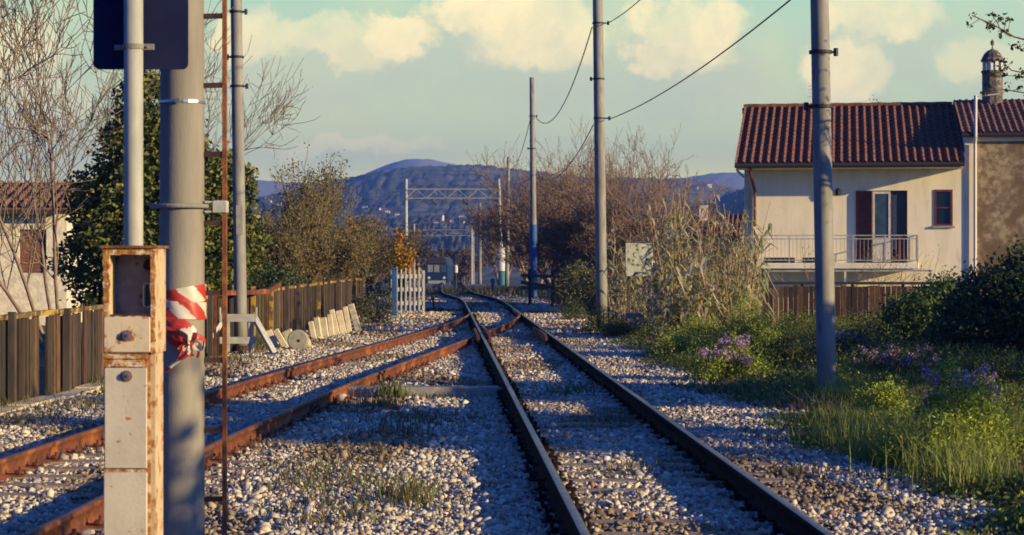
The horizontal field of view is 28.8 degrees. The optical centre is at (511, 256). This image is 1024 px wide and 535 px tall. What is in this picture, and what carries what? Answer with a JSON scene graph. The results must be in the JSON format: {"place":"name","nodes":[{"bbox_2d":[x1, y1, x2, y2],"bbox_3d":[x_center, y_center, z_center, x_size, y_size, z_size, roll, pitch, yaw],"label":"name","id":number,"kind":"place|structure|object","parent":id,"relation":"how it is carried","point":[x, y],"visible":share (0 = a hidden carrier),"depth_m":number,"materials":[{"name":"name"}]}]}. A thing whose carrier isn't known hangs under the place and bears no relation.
{"place":"outdoors","nodes":[
{"label":"outdoors","id":0,"kind":"place"},
{"bbox_2d":[0,180,94,324],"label":"house","id":1,"kind":"structure","parent":0,"point":[17,290],"depth_m":53.18,"materials":[{"name":"paint"}]},
{"bbox_2d":[20,229,45,272],"bbox_3d":[-12.814,-0.136,53.278,0.715,1.162,0.055,0,0,-3],"label":"window","id":2,"kind":"structure","parent":1,"relation":"in","point":[36,268],"depth_m":53.25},
{"bbox_2d":[39,279,723,395],"bbox_3d":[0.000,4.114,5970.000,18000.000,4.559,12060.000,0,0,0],"label":"ground","id":3,"kind":"structure","parent":0,"point":[515,284],"depth_m":85.26,"materials":[{"name":"gravel"}]},
{"bbox_2d":[5,396,65,407],"bbox_3d":[-5.806,1.794,24.300,0.320,0.085,1.480,0,0,3],"label":"duct cover","id":4,"kind":"object","parent":3,"relation":"on","point":[32,403],"visible":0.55,"depth_m":24.18,"materials":[{"name":"beige concrete"}]},
{"bbox_2d":[0,15,78,233],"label":"bare tree","id":5,"kind":"object","parent":3,"relation":"on","point":[21,131],"visible":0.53,"depth_m":49.61,"materials":[{"name":"brown plant"}]},
{"bbox_2d":[0,0,232,353],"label":"bare tree","id":6,"kind":"object","parent":3,"relation":"on","point":[33,124],"visible":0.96,"depth_m":37.64,"materials":[{"name":"brown plant"}]},
{"bbox_2d":[40,70,273,313],"bbox_3d":[-7.189,-1.042,40.992,4.631,5.899,3.721,0,0,0],"label":"ivy tree","id":7,"kind":"object","parent":3,"relation":"on","point":[97,222],"visible":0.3,"depth_m":40.37,"materials":[{"name":"green plant"}]},
{"bbox_2d":[6,0,320,226],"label":"bare tree","id":8,"kind":"object","parent":3,"relation":"on","point":[273,114],"visible":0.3,"depth_m":44.72,"materials":[{"name":"brown plant"}]},
{"bbox_2d":[0,276,373,404],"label":"wooden fence","id":9,"kind":"object","parent":3,"relation":"on","point":[290,307],"visible":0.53,"depth_m":27.43,"materials":[{"name":"brown wood"}]},
{"bbox_2d":[0,313,374,423],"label":"grass","id":10,"kind":"structure","parent":3,"relation":"on","point":[261,344],"depth_m":26.59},
{"bbox_2d":[149,0,228,534],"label":"utility pole","id":11,"kind":"object","parent":3,"relation":"on","point":[181,206],"visible":0.92,"depth_m":10.30,"materials":[{"name":"silver metal"}]},
{"bbox_2d":[165,284,206,372],"bbox_3d":[-1.715,0.373,10.361,0.280,0.457,0.337,0,0,0],"label":"barrier tape","id":12,"kind":"object","parent":11,"relation":"attached to","point":[184,303],"visible":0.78,"depth_m":10.27,"materials":[{"name":"plastic"}]},
{"bbox_2d":[227,0,248,352],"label":"line pole","id":13,"kind":"object","parent":3,"relation":"on","point":[236,11],"visible":0.81,"depth_m":37.40,"materials":[{"name":"grey metal"}]},
{"bbox_2d":[213,282,280,355],"bbox_3d":[-5.074,1.188,38.541,0.276,1.315,5.947,0,0,6],"label":"steel bar","id":14,"kind":"object","parent":3,"relation":"on","point":[272,288],"visible":0.73,"depth_m":38.88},
{"bbox_2d":[229,209,314,287],"bbox_3d":[-7.771,0.269,60.031,3.627,3.422,3.227,0,0,-10],"label":"tree","id":15,"kind":"object","parent":3,"relation":"on","point":[274,251],"visible":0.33,"depth_m":59.47,"materials":[{"name":"green plant"}]},
{"bbox_2d":[247,260,316,303],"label":"shrub","id":16,"kind":"object","parent":3,"relation":"on","point":[276,276],"visible":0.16,"depth_m":56.88,"materials":[{"name":"green plant"}]},
{"bbox_2d":[257,183,350,277],"bbox_3d":[-6.810,-0.177,62.008,4.372,4.309,3.351,0,0,23],"label":"tree","id":17,"kind":"object","parent":3,"relation":"on","point":[310,229],"visible":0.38,"depth_m":61.55,"materials":[{"name":"green plant"}]},
{"bbox_2d":[258,142,363,309],"bbox_3d":[-6.454,-0.857,63.958,3.539,5.638,5.022,0,0,0],"label":"tree","id":18,"kind":"object","parent":3,"relation":"on","point":[302,193],"visible":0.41,"depth_m":63.60,"materials":[{"name":"green plant"}]},
{"bbox_2d":[265,227,374,315],"bbox_3d":[-6.416,0.503,60.636,3.847,2.957,3.906,0,0,44],"label":"tree","id":19,"kind":"object","parent":3,"relation":"on","point":[342,266],"visible":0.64,"depth_m":60.16,"materials":[{"name":"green plant"}]},
{"bbox_2d":[264,202,392,288],"bbox_3d":[-5.676,0.081,65.320,4.059,3.800,3.946,0,0,19],"label":"tree","id":20,"kind":"object","parent":3,"relation":"on","point":[364,235],"visible":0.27,"depth_m":64.80,"materials":[{"name":"green plant"}]},
{"bbox_2d":[346,279,399,323],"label":"shrub","id":21,"kind":"object","parent":3,"relation":"on","point":[364,310],"visible":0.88,"depth_m":52.80,"materials":[{"name":"green plant"}]},
{"bbox_2d":[331,207,433,286],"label":"tree","id":22,"kind":"object","parent":3,"relation":"on","point":[377,253],"visible":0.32,"depth_m":89.55,"materials":[{"name":"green plant"}]},
{"bbox_2d":[391,268,399,317],"bbox_3d":[-3.369,1.115,57.000,0.320,1.560,0.280,0,0,0],"label":"gate post","id":23,"kind":"object","parent":3,"relation":"on","point":[394,283],"visible":0.6,"depth_m":56.92,"materials":[{"name":"metal"}]},
{"bbox_2d":[363,227,428,294],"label":"tree","id":24,"kind":"object","parent":3,"relation":"on","point":[421,251],"visible":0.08,"depth_m":96.59,"materials":[{"name":"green plant"}]},
{"bbox_2d":[380,222,421,300],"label":"tree","id":25,"kind":"object","parent":3,"relation":"on","point":[402,259],"visible":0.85,"depth_m":75.92,"materials":[{"name":"orange plant"}]},
{"bbox_2d":[391,267,424,313],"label":"picket gate","id":26,"kind":"structure","parent":3,"relation":"on","point":[414,289],"depth_m":61.01,"materials":[{"name":"grey paint"}]},
{"bbox_2d":[403,244,436,285],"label":"tree","id":27,"kind":"object","parent":3,"relation":"on","point":[425,256],"visible":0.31,"depth_m":339.64,"materials":[{"name":"red plant"}]},
{"bbox_2d":[413,224,472,286],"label":"catenary portal","id":28,"kind":"object","parent":3,"relation":"on","point":[471,235],"visible":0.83,"depth_m":239.91,"materials":[{"name":"grey paint"}]},
{"bbox_2d":[423,246,463,283],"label":"tree","id":29,"kind":"object","parent":3,"relation":"on","point":[449,253],"visible":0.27,"depth_m":328.96,"materials":[{"name":"red plant"}]},
{"bbox_2d":[404,179,504,286],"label":"catenary portal","id":30,"kind":"object","parent":3,"relation":"on","point":[501,272],"visible":0.82,"depth_m":149.89,"materials":[{"name":"grey paint"}]},
{"bbox_2d":[452,247,488,283],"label":"tree","id":31,"kind":"object","parent":3,"relation":"on","point":[465,257],"visible":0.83,"depth_m":327.98,"materials":[{"name":"red plant"}]},
{"bbox_2d":[459,193,524,283],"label":"tree","id":32,"kind":"object","parent":3,"relation":"on","point":[479,221],"visible":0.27,"depth_m":188.93,"materials":[{"name":"red plant"}]},
{"bbox_2d":[505,157,509,285],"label":"line pole","id":33,"kind":"object","parent":3,"relation":"on","point":[506,253],"visible":0.56,"depth_m":143.88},
{"bbox_2d":[465,161,566,280],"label":"tree","id":34,"kind":"object","parent":3,"relation":"on","point":[520,209],"visible":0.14,"depth_m":159.66,"materials":[{"name":"red plant"}]},
{"bbox_2d":[476,178,564,285],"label":"tree","id":35,"kind":"object","parent":3,"relation":"on","point":[500,237],"visible":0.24,"depth_m":119.89,"materials":[{"name":"red plant"}]},
{"bbox_2d":[527,77,537,298],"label":"line pole","id":36,"kind":"object","parent":3,"relation":"on","point":[533,242],"visible":0.84,"depth_m":84.89,"materials":[{"name":"grey metal"}]},
{"bbox_2d":[465,135,631,292],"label":"tree","id":37,"kind":"object","parent":3,"relation":"on","point":[492,185],"visible":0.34,"depth_m":108.01,"materials":[{"name":"red plant"}]},
{"bbox_2d":[513,217,583,296],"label":"tree","id":38,"kind":"object","parent":3,"relation":"on","point":[558,263],"visible":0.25,"depth_m":95.09,"materials":[{"name":"red plant"}]},
{"bbox_2d":[495,141,640,294],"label":"tree","id":39,"kind":"object","parent":3,"relation":"on","point":[566,200],"visible":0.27,"depth_m":98.61,"materials":[{"name":"red plant"}]},
{"bbox_2d":[552,297,590,319],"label":"shrub","id":40,"kind":"object","parent":3,"relation":"on","point":[579,314],"visible":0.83,"depth_m":56.02,"materials":[{"name":"green plant"}]},
{"bbox_2d":[526,195,632,286],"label":"tree","id":41,"kind":"object","parent":3,"relation":"on","point":[559,233],"visible":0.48,"depth_m":92.15,"materials":[{"name":"red plant"}]},
{"bbox_2d":[547,258,614,315],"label":"shrub","id":42,"kind":"object","parent":3,"relation":"on","point":[585,292],"visible":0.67,"depth_m":61.78,"materials":[{"name":"green plant"}]},
{"bbox_2d":[521,269,661,310],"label":"rail fence","id":43,"kind":"object","parent":3,"relation":"on","point":[531,286],"visible":0.27,"depth_m":70.76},
{"bbox_2d":[580,302,618,332],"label":"shrub","id":44,"kind":"object","parent":3,"relation":"on","point":[592,324],"visible":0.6,"depth_m":46.89,"materials":[{"name":"green plant"}]},
{"bbox_2d":[590,0,610,323],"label":"line pole","id":45,"kind":"object","parent":3,"relation":"on","point":[598,78],"visible":0.92,"depth_m":49.88,"materials":[{"name":"grey metal"}]},
{"bbox_2d":[610,0,790,118],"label":"cable","id":46,"kind":"object","parent":45,"relation":"attached to","point":[784,4],"visible":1,"depth_m":32.76,"materials":[{"name":"grey metal"}]},
{"bbox_2d":[589,217,642,319],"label":"cane clump","id":47,"kind":"object","parent":3,"relation":"on","point":[609,292],"visible":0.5,"depth_m":51.07,"materials":[{"name":"beige plant"}]},
{"bbox_2d":[563,210,673,308],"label":"tree","id":48,"kind":"object","parent":3,"relation":"on","point":[589,239],"visible":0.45,"depth_m":83.84,"materials":[{"name":"red plant"}]},
{"bbox_2d":[598,315,646,336],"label":"shrub","id":49,"kind":"object","parent":3,"relation":"on","point":[612,330],"visible":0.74,"depth_m":43.73,"materials":[{"name":"green plant"}]},
{"bbox_2d":[523,115,734,309],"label":"tree","id":50,"kind":"object","parent":3,"relation":"on","point":[622,181],"visible":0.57,"depth_m":89.72,"materials":[{"name":"red plant"}]},
{"bbox_2d":[602,254,660,324],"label":"cane clump","id":51,"kind":"object","parent":3,"relation":"on","point":[636,280],"visible":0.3,"depth_m":48.44,"materials":[{"name":"beige plant"}]},
{"bbox_2d":[614,309,659,336],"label":"shrub","id":52,"kind":"object","parent":3,"relation":"on","point":[638,315],"visible":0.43,"depth_m":44.08,"materials":[{"name":"green plant"}]},
{"bbox_2d":[625,243,652,329],"bbox_3d":[2.928,0.769,46.025,0.640,2.151,0.090,0,0,-6],"label":"notice board","id":53,"kind":"object","parent":3,"relation":"on","point":[634,264],"visible":0.79,"depth_m":45.98,"materials":[{"name":"metal"}]},
{"bbox_2d":[571,145,728,318],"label":"tree","id":54,"kind":"object","parent":3,"relation":"on","point":[634,210],"visible":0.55,"depth_m":87.85,"materials":[{"name":"red plant"}]},
{"bbox_2d":[572,222,733,297],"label":"tree","id":55,"kind":"object","parent":3,"relation":"on","point":[698,249],"visible":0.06,"depth_m":91.14,"materials":[{"name":"red plant"}]},
{"bbox_2d":[630,208,694,324],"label":"cane clump","id":56,"kind":"object","parent":3,"relation":"on","point":[638,218],"visible":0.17,"depth_m":47.03,"materials":[{"name":"beige plant"}]},
{"bbox_2d":[626,252,720,337],"bbox_3d":[3.462,0.925,42.435,2.159,2.044,1.694,0,0,0],"label":"cane clump","id":57,"kind":"object","parent":3,"relation":"on","point":[674,307],"visible":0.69,"depth_m":42.41,"materials":[{"name":"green plant"}]},
{"bbox_2d":[636,175,715,334],"bbox_3d":[3.674,0.060,43.946,1.985,3.694,2.028,0,0,0],"label":"cane clump","id":58,"kind":"object","parent":3,"relation":"on","point":[674,250],"visible":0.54,"depth_m":43.84,"materials":[{"name":"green plant"}]},
{"bbox_2d":[645,326,714,358],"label":"shrub","id":59,"kind":"object","parent":3,"relation":"on","point":[668,346],"visible":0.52,"depth_m":34.92,"materials":[{"name":"green plant"}]},
{"bbox_2d":[668,311,729,337],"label":"shrub","id":60,"kind":"object","parent":3,"relation":"on","point":[695,324],"visible":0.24,"depth_m":41.06,"materials":[{"name":"green plant"}]},
{"bbox_2d":[663,203,752,321],"bbox_3d":[4.552,0.343,45.954,1.964,3.154,1.859,0,0,26],"label":"cane clump","id":61,"kind":"object","parent":3,"relation":"on","point":[706,252],"visible":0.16,"depth_m":45.88,"materials":[{"name":"beige plant"}]},
{"bbox_2d":[679,205,743,304],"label":"house","id":62,"kind":"structure","parent":3,"relation":"on","point":[733,217],"depth_m":96.28,"materials":[{"name":"tile"}]},
{"bbox_2d":[662,256,767,332],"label":"cane clump","id":63,"kind":"object","parent":3,"relation":"on","point":[727,296],"visible":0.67,"depth_m":42.40,"materials":[{"name":"beige plant"}]},
{"bbox_2d":[682,327,777,381],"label":"flowering bush","id":64,"kind":"object","parent":3,"relation":"on","point":[736,357],"visible":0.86,"depth_m":28.41,"materials":[{"name":"green plant"}]},
{"bbox_2d":[682,191,785,329],"bbox_3d":[4.885,0.230,44.097,2.476,3.335,1.674,0,0,0],"label":"cane clump","id":65,"kind":"object","parent":3,"relation":"on","point":[738,253],"visible":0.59,"depth_m":43.87,"materials":[{"name":"beige plant"}]},
{"bbox_2d":[706,290,776,343],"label":"shrub","id":66,"kind":"object","parent":3,"relation":"on","point":[736,323],"visible":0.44,"depth_m":37.79,"materials":[{"name":"green plant"}]},
{"bbox_2d":[714,217,777,319],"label":"cane clump","id":67,"kind":"object","parent":3,"relation":"on","point":[766,283],"visible":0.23,"depth_m":45.85,"materials":[{"name":"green plant"}]},
{"bbox_2d":[745,320,811,360],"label":"shrub","id":68,"kind":"object","parent":3,"relation":"on","point":[771,338],"visible":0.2,"depth_m":32.94,"materials":[{"name":"green plant"}]},
{"bbox_2d":[756,311,815,371],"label":"shrub","id":69,"kind":"object","parent":3,"relation":"on","point":[781,347],"visible":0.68,"depth_m":30.95,"materials":[{"name":"green plant"}]},
{"bbox_2d":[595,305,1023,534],"bbox_3d":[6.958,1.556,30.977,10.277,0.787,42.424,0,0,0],"label":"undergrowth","id":70,"kind":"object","parent":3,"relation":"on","point":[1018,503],"visible":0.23,"depth_m":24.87,"materials":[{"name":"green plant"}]},
{"bbox_2d":[771,307,854,346],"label":"shrub","id":71,"kind":"object","parent":3,"relation":"on","point":[809,326],"visible":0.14,"depth_m":37.88,"materials":[{"name":"green plant"}]},
{"bbox_2d":[804,0,837,393],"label":"line pole","id":72,"kind":"object","parent":3,"relation":"on","point":[820,52],"visible":0.96,"depth_m":25.20,"materials":[{"name":"grey metal"}]},
{"bbox_2d":[792,355,882,383],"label":"shrub","id":73,"kind":"object","parent":3,"relation":"on","point":[842,374],"visible":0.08,"depth_m":27.09,"materials":[{"name":"green plant"}]},
{"bbox_2d":[800,314,890,359],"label":"shrub","id":74,"kind":"object","parent":3,"relation":"on","point":[858,338],"visible":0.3,"depth_m":33.91,"materials":[{"name":"green plant"}]},
{"bbox_2d":[763,270,932,285],"bbox_3d":[9.433,1.784,56.053,4.711,2.822,0.070,0,0,11],"label":"pergola","id":75,"kind":"object","parent":3,"relation":"on","point":[845,271],"visible":0.38,"depth_m":56.00,"materials":[{"name":"grey paint"}]},
{"bbox_2d":[768,245,955,312],"bbox_3d":[9.814,1.432,55.752,5.565,3.535,2.116,0,0,0],"label":"dry vine","id":76,"kind":"object","parent":75,"relation":"attached to","point":[921,266],"visible":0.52,"depth_m":55.91,"materials":[{"name":"red plant"}]},
{"bbox_2d":[751,282,957,324],"bbox_3d":[8.788,1.400,51.153,5.400,1.490,0.150,0,0,6],"label":"garden fence","id":77,"kind":"object","parent":3,"relation":"on","point":[796,297],"visible":0.29,"depth_m":51.16,"materials":[{"name":"brown wood"}]},
{"bbox_2d":[850,303,904,338],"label":"shrub","id":78,"kind":"object","parent":3,"relation":"on","point":[862,322],"visible":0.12,"depth_m":41.70,"materials":[{"name":"green plant"}]},
{"bbox_2d":[844,371,914,417],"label":"shrub","id":79,"kind":"object","parent":3,"relation":"on","point":[887,392],"visible":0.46,"depth_m":21.37,"materials":[{"name":"green plant"}]},
{"bbox_2d":[849,338,941,376],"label":"shrub","id":80,"kind":"object","parent":3,"relation":"on","point":[904,362],"visible":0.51,"depth_m":28.67,"materials":[{"name":"purple plant"}]},
{"bbox_2d":[781,334,1023,499],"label":"tall grass","id":81,"kind":"structure","parent":3,"relation":"on","point":[857,442],"depth_m":17.46,"materials":[{"name":"plant"}]},
{"bbox_2d":[869,265,972,346],"bbox_3d":[8.367,1.285,38.940,2.719,2.250,2.015,0,0,0],"label":"evergreen bush","id":82,"kind":"object","parent":3,"relation":"on","point":[914,307],"visible":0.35,"depth_m":38.78,"materials":[{"name":"green plant"}]},
{"bbox_2d":[859,387,1018,472],"bbox_3d":[3.589,1.586,16.856,1.177,0.955,1.084,0,0,-28],"label":"shrub","id":83,"kind":"object","parent":3,"relation":"on","point":[942,422],"visible":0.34,"depth_m":16.76,"materials":[{"name":"green plant"}]},
{"bbox_2d":[902,336,1018,435],"bbox_3d":[4.345,1.415,19.412,1.280,1.297,1.038,0,0,0],"label":"flowering bush","id":84,"kind":"object","parent":3,"relation":"on","point":[930,399],"visible":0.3,"depth_m":19.38,"materials":[{"name":"green plant"}]},
{"bbox_2d":[910,373,1023,459],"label":"shrub","id":85,"kind":"object","parent":3,"relation":"on","point":[987,407],"visible":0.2,"depth_m":17.11,"materials":[{"name":"green plant"}]},
{"bbox_2d":[912,234,1023,363],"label":"evergreen bush","id":86,"kind":"object","parent":3,"relation":"on","point":[996,312],"visible":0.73,"depth_m":32.53,"materials":[{"name":"green plant"}]},
{"bbox_2d":[952,343,1023,387],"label":"shrub","id":87,"kind":"object","parent":3,"relation":"on","point":[1002,373],"visible":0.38,"depth_m":26.07,"materials":[{"name":"green plant"}]},
{"bbox_2d":[953,39,1023,296],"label":"house","id":88,"kind":"structure","parent":3,"relation":"on","point":[991,125],"depth_m":58.98,"materials":[{"name":"paint"}]},
{"bbox_2d":[966,11,1023,96],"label":"leafy tree","id":89,"kind":"object","parent":3,"relation":"on","point":[993,26],"visible":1,"depth_m":23.59,"materials":[{"name":"green plant"}]},
{"bbox_2d":[210,209,698,280],"bbox_3d":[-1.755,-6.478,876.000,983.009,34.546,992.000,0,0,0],"label":"hill","id":90,"kind":"structure","parent":0,"point":[456,243],"depth_m":803.68,"materials":[{"name":"blue"}]},
{"bbox_2d":[215,159,743,199],"bbox_3d":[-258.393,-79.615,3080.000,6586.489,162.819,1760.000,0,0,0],"label":"mountain","id":91,"kind":"structure","parent":0,"point":[266,188],"depth_m":3089.46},
{"bbox_2d":[246,164,741,219],"bbox_3d":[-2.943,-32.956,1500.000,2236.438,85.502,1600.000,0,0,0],"label":"hill","id":92,"kind":"structure","parent":0,"point":[383,190],"depth_m":1333.42,"materials":[{"name":"blue"}]},
{"bbox_2d":[0,284,1016,534],"bbox_3d":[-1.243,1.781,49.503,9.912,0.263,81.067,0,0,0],"label":"gravel","id":93,"kind":"structure","parent":0,"point":[727,419],"depth_m":18.02,"materials":[{"name":"gravel"}]},
{"bbox_2d":[100,245,168,534],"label":"signal box","id":94,"kind":"object","parent":93,"relation":"on","point":[134,312],"visible":1,"depth_m":8.99,"materials":[{"name":"paint"}]},
{"bbox_2d":[93,0,187,244],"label":"road sign","id":95,"kind":"object","parent":93,"relation":"on","point":[133,39],"visible":0.76,"depth_m":9.54,"materials":[{"name":"metal"}]},
{"bbox_2d":[206,307,278,355],"bbox_3d":[-5.003,1.365,36.447,1.460,0.860,1.192,0,0,-4],"label":"buffer stop","id":96,"kind":"object","parent":93,"relation":"on","point":[252,320],"visible":0.66,"depth_m":36.38,"materials":[{"name":"grey paint"}]},
{"bbox_2d":[0,309,520,534],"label":"railway track","id":97,"kind":"structure","parent":93,"relation":"on","point":[78,519],"depth_m":19.63,"materials":[{"name":"metal"}]},
{"bbox_2d":[287,330,308,348],"bbox_3d":[-4.127,1.615,38.392,0.400,0.394,0.176,0,0,0],"label":"stone disc","id":98,"kind":"object","parent":93,"relation":"on","point":[296,339],"visible":0.9,"depth_m":38.31,"materials":[{"name":"concrete"}]},
{"bbox_2d":[348,303,360,330],"bbox_3d":[-3.706,1.479,46.977,0.150,0.740,0.100,-17,-12,0],"label":"concrete slab","id":99,"kind":"object","parent":93,"relation":"on","point":[354,316],"depth_m":46.94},
{"bbox_2d":[364,376,412,397],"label":"grass tuft","id":100,"kind":"object","parent":93,"relation":"on","point":[383,391],"visible":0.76,"depth_m":25.27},
{"bbox_2d":[348,386,499,397],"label":"concrete beam","id":101,"kind":"structure","parent":93,"relation":"on","point":[460,391],"depth_m":25.50,"materials":[{"name":"concrete"}]},
{"bbox_2d":[0,285,858,534],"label":"weeds","id":102,"kind":"object","parent":93,"relation":"on","point":[416,491],"visible":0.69,"depth_m":17.07,"materials":[{"name":"green plant"}]},
{"bbox_2d":[439,282,875,534],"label":"railway track","id":103,"kind":"structure","parent":93,"relation":"on","point":[780,514],"depth_m":16.98,"materials":[{"name":"metal"}]},
{"bbox_2d":[425,251,452,283],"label":"train","id":104,"kind":"object","parent":103,"relation":"on","point":[438,270],"visible":1,"depth_m":250.00,"materials":[{"name":"blue"}]},
{"bbox_2d":[0,0,1023,183],"label":"sky","id":105,"kind":"structure","parent":0,"point":[392,81],"materials":[{"name":"blue"}]},
{"bbox_2d":[633,188,743,214],"bbox_3d":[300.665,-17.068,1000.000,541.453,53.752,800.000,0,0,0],"label":"hill","id":106,"kind":"structure","parent":0,"point":[733,200],"depth_m":972.89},
{"bbox_2d":[613,316,1023,534],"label":"grass","id":107,"kind":"structure","parent":0,"point":[913,379],"depth_m":23.97,"materials":[{"name":"plant"}]},
{"bbox_2d":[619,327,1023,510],"bbox_3d":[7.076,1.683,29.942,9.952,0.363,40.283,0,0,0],"label":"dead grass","id":108,"kind":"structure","parent":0,"point":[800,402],"depth_m":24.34,"materials":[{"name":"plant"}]},
{"bbox_2d":[735,89,964,320],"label":"house","id":109,"kind":"structure","parent":0,"point":[897,177],"depth_m":59.56,"materials":[{"name":"paint"}]},
{"bbox_2d":[856,191,906,262],"bbox_3d":[11.024,-0.883,59.391,1.510,2.158,0.426,0,0,9],"label":"balcony door","id":110,"kind":"structure","parent":109,"relation":"in","point":[877,212],"depth_m":59.35,"materials":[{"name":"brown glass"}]},
{"bbox_2d":[932,189,954,227],"bbox_3d":[12.817,-1.414,59.125,0.653,1.134,0.150,0,0,9],"label":"window","id":111,"kind":"structure","parent":109,"relation":"in","point":[943,199],"depth_m":59.13,"materials":[{"name":"blue glass"}]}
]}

